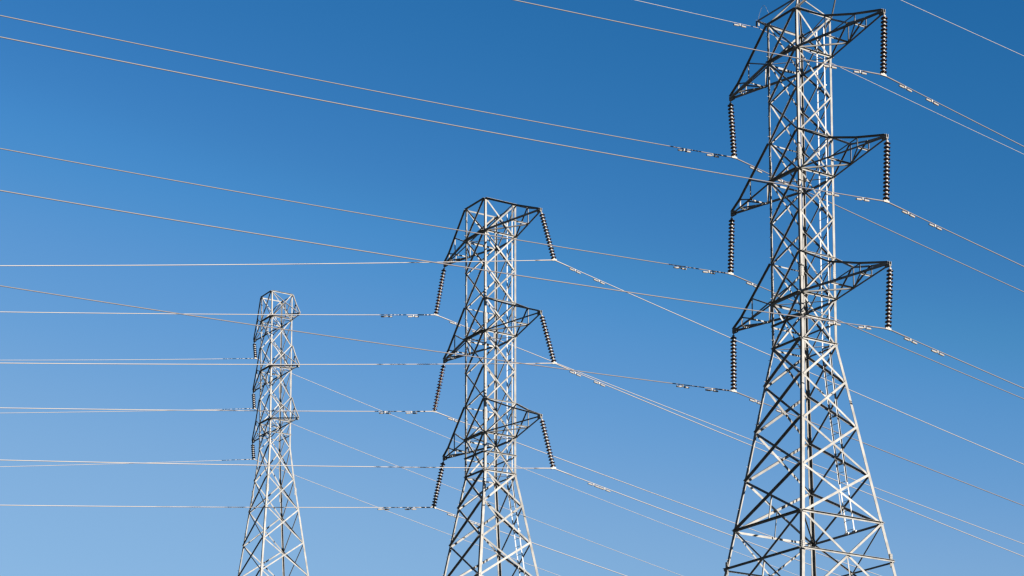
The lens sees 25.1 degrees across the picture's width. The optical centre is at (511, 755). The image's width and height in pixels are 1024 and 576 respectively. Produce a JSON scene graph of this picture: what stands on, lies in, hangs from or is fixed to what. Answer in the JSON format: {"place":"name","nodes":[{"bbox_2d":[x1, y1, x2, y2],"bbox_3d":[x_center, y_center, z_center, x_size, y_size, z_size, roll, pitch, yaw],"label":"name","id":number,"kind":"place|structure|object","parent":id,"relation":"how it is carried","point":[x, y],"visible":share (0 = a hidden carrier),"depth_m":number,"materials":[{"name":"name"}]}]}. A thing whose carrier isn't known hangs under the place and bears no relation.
{"place":"outdoors","nodes":[
{"label":"outdoors","id":0,"kind":"place"},
{"bbox_2d":[0,0,1023,575],"label":"sky","id":1,"kind":"structure","parent":0,"point":[512,58],"materials":[{"name":"blue"}]},
{"label":"ground","id":2,"kind":"structure","parent":0,"visible":0},
{"bbox_2d":[237,290,308,575],"bbox_3d":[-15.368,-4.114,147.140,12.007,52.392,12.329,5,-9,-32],"label":"transmission tower","id":3,"kind":"structure","parent":2,"relation":"on","point":[280,405],"depth_m":149.41,"materials":[{"name":"metal"}]},
{"bbox_2d":[251,443,254,459],"bbox_3d":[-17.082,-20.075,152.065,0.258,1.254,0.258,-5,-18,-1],"label":"insulator string","id":4,"kind":"object","parent":3,"relation":"hanging from","point":[253,451],"visible":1,"depth_m":152.03,"materials":[{"name":"ceramic"}]},
{"bbox_2d":[0,459,559,575],"bbox_3d":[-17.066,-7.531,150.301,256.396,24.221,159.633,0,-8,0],"label":"power line","id":5,"kind":"object","parent":4,"relation":"hanging from","point":[272,466],"visible":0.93,"depth_m":151.72,"materials":[{"name":"metal"}]},
{"bbox_2d":[252,392,255,408],"bbox_3d":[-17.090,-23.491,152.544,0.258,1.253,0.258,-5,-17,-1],"label":"insulator string","id":6,"kind":"object","parent":3,"relation":"hanging from","point":[253,401],"visible":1,"depth_m":152.47,"materials":[{"name":"ceramic"}]},
{"bbox_2d":[22,408,681,575],"bbox_3d":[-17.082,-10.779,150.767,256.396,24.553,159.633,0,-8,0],"label":"power line","id":7,"kind":"object","parent":6,"relation":"hanging from","point":[345,445],"visible":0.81,"depth_m":155.50,"materials":[{"name":"metal"}]},
{"bbox_2d":[253,343,256,358],"bbox_3d":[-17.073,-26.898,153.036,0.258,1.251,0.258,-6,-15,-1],"label":"insulator string","id":8,"kind":"object","parent":3,"relation":"hanging from","point":[254,350],"visible":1,"depth_m":152.98,"materials":[{"name":"ceramic"}]},
{"bbox_2d":[121,358,798,575],"bbox_3d":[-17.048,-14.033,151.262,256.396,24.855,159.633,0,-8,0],"label":"power line","id":9,"kind":"object","parent":8,"relation":"hanging from","point":[436,433],"visible":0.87,"depth_m":159.14,"materials":[{"name":"metal"}]},
{"bbox_2d":[442,197,542,575],"bbox_3d":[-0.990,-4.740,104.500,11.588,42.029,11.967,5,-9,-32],"label":"transmission tower","id":10,"kind":"structure","parent":2,"relation":"on","point":[485,432],"depth_m":105.98,"materials":[{"name":"metal"}]},
{"bbox_2d":[431,461,444,508],"bbox_3d":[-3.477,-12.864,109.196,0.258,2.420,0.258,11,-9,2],"label":"insulator string","id":11,"kind":"object","parent":10,"relation":"hanging from","point":[437,487],"visible":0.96,"depth_m":109.14,"materials":[{"name":"ceramic"}]},
{"bbox_2d":[0,505,625,575],"bbox_3d":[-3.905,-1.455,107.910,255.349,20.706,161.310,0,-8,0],"label":"power line","id":12,"kind":"object","parent":11,"relation":"hanging from","point":[449,514],"visible":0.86,"depth_m":106.08,"materials":[{"name":"metal"}]},
{"bbox_2d":[432,363,445,411],"bbox_3d":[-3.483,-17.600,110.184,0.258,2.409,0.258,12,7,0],"label":"insulator string","id":13,"kind":"object","parent":10,"relation":"hanging from","point":[439,388],"visible":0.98,"depth_m":110.12,"materials":[{"name":"ceramic"}]},
{"bbox_2d":[0,407,880,575],"bbox_3d":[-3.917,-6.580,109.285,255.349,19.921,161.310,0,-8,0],"label":"power line","id":14,"kind":"object","parent":13,"relation":"hanging from","point":[408,412],"visible":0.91,"depth_m":109.43,"materials":[{"name":"metal"}]},
{"bbox_2d":[434,267,445,315],"bbox_3d":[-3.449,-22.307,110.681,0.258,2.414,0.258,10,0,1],"label":"insulator string","id":15,"kind":"object","parent":10,"relation":"hanging from","point":[439,294],"visible":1,"depth_m":110.62,"materials":[{"name":"ceramic"}]},
{"bbox_2d":[0,311,1023,543],"bbox_3d":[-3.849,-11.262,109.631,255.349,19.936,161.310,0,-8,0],"label":"power line","id":16,"kind":"object","parent":15,"relation":"hanging from","point":[452,322],"visible":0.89,"depth_m":110.55,"materials":[{"name":"metal"}]},
{"bbox_2d":[539,212,556,260],"bbox_3d":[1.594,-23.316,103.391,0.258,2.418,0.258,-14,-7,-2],"label":"insulator string","id":17,"kind":"object","parent":10,"relation":"hanging from","point":[546,233],"visible":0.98,"depth_m":103.34,"materials":[{"name":"ceramic"}]},
{"bbox_2d":[0,259,1023,464],"bbox_3d":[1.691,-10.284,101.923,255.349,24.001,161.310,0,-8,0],"label":"power line","id":18,"kind":"object","parent":17,"relation":"hanging from","point":[598,280],"visible":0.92,"depth_m":101.94,"materials":[{"name":"metal"}]},
{"bbox_2d":[540,417,555,468],"bbox_3d":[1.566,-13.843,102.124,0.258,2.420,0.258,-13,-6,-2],"label":"insulator string","id":19,"kind":"object","parent":10,"relation":"hanging from","point":[547,443],"visible":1,"depth_m":102.06,"materials":[{"name":"ceramic"}]},
{"bbox_2d":[1,460,839,575],"bbox_3d":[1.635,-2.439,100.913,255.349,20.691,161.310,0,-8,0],"label":"power line","id":20,"kind":"object","parent":19,"relation":"hanging from","point":[603,488],"visible":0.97,"depth_m":98.29,"materials":[{"name":"metal"}]},
{"bbox_2d":[539,313,556,363],"bbox_3d":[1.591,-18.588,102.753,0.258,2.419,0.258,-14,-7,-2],"label":"insulator string","id":21,"kind":"object","parent":10,"relation":"hanging from","point":[546,336],"visible":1,"depth_m":102.70,"materials":[{"name":"ceramic"}]},
{"bbox_2d":[0,363,1023,556],"bbox_3d":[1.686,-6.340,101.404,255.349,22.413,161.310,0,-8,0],"label":"power line","id":22,"kind":"object","parent":21,"relation":"hanging from","point":[574,372],"visible":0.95,"depth_m":100.86,"materials":[{"name":"metal"}]},
{"bbox_2d":[723,0,896,575],"bbox_3d":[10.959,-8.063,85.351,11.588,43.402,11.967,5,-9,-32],"label":"transmission tower","id":23,"kind":"structure","parent":2,"relation":"on","point":[803,291],"depth_m":86.48,"materials":[{"name":"metal"}]},
{"bbox_2d":[728,217,734,274],"bbox_3d":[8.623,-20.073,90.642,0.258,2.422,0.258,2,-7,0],"label":"insulator string","id":24,"kind":"object","parent":23,"relation":"hanging from","point":[731,224],"visible":1,"depth_m":90.59,"materials":[{"name":"ceramic"}]},
{"bbox_2d":[0,148,1023,398],"bbox_3d":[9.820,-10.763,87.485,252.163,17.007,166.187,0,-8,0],"label":"power line","id":25,"kind":"object","parent":24,"relation":"hanging from","point":[506,238],"visible":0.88,"depth_m":84.31,"materials":[{"name":"metal"}]},
{"bbox_2d":[728,101,736,158],"bbox_3d":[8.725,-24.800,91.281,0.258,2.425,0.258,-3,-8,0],"label":"insulator string","id":26,"kind":"object","parent":23,"relation":"hanging from","point":[732,130],"visible":1,"depth_m":91.23,"materials":[{"name":"ceramic"}]},
{"bbox_2d":[0,15,1023,291],"bbox_3d":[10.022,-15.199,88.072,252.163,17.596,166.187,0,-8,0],"label":"power line","id":27,"kind":"object","parent":26,"relation":"hanging from","point":[500,115],"visible":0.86,"depth_m":84.93,"materials":[{"name":"metal"}]},
{"bbox_2d":[730,334,736,391],"bbox_3d":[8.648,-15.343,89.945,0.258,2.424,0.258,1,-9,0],"label":"insulator string","id":28,"kind":"object","parent":23,"relation":"hanging from","point":[733,359],"visible":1,"depth_m":89.89,"materials":[{"name":"ceramic"}]},
{"bbox_2d":[0,285,1023,505],"bbox_3d":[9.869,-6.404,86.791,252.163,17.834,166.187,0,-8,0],"label":"power line","id":29,"kind":"object","parent":28,"relation":"hanging from","point":[717,389],"visible":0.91,"depth_m":83.87,"materials":[{"name":"metal"}]},
{"bbox_2d":[636,0,1022,153],"bbox_3d":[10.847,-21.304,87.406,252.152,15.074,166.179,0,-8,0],"label":"earth wire","id":30,"kind":"object","parent":23,"relation":"attached to","point":[738,24],"visible":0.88,"depth_m":91.65,"materials":[{"name":"metal"}]},
{"bbox_2d":[880,12,887,76],"bbox_3d":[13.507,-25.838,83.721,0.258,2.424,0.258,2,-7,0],"label":"insulator string","id":31,"kind":"object","parent":23,"relation":"hanging from","point":[883,49],"visible":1,"depth_m":83.67,"materials":[{"name":"ceramic"}]},
{"bbox_2d":[514,0,1023,146],"bbox_3d":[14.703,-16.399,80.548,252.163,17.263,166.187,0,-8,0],"label":"power line","id":32,"kind":"object","parent":31,"relation":"hanging from","point":[901,85],"visible":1,"depth_m":81.91,"materials":[{"name":"metal"}]},
{"bbox_2d":[883,137,890,202],"bbox_3d":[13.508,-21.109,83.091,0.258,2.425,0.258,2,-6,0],"label":"insulator string","id":33,"kind":"object","parent":23,"relation":"hanging from","point":[886,163],"visible":1,"depth_m":83.04,"materials":[{"name":"ceramic"}]},
{"bbox_2d":[0,36,1023,266],"bbox_3d":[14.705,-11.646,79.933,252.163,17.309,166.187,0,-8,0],"label":"power line","id":34,"kind":"object","parent":33,"relation":"hanging from","point":[902,209],"visible":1,"depth_m":74.03,"materials":[{"name":"metal"}]},
{"bbox_2d":[885,265,892,330],"bbox_3d":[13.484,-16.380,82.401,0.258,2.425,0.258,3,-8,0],"label":"insulator string","id":35,"kind":"object","parent":23,"relation":"hanging from","point":[889,294],"visible":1,"depth_m":82.36,"materials":[{"name":"ceramic"}]},
{"bbox_2d":[0,190,1023,388],"bbox_3d":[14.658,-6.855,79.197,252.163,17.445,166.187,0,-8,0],"label":"power line","id":36,"kind":"object","parent":35,"relation":"hanging from","point":[867,328],"visible":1,"depth_m":73.45,"materials":[{"name":"metal"}]},
{"bbox_2d":[901,0,1022,55],"bbox_3d":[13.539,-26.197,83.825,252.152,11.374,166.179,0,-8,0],"label":"earth wire","id":37,"kind":"object","parent":23,"relation":"attached to","point":[960,27],"visible":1,"depth_m":89.23,"materials":[{"name":"metal"}]}
]}

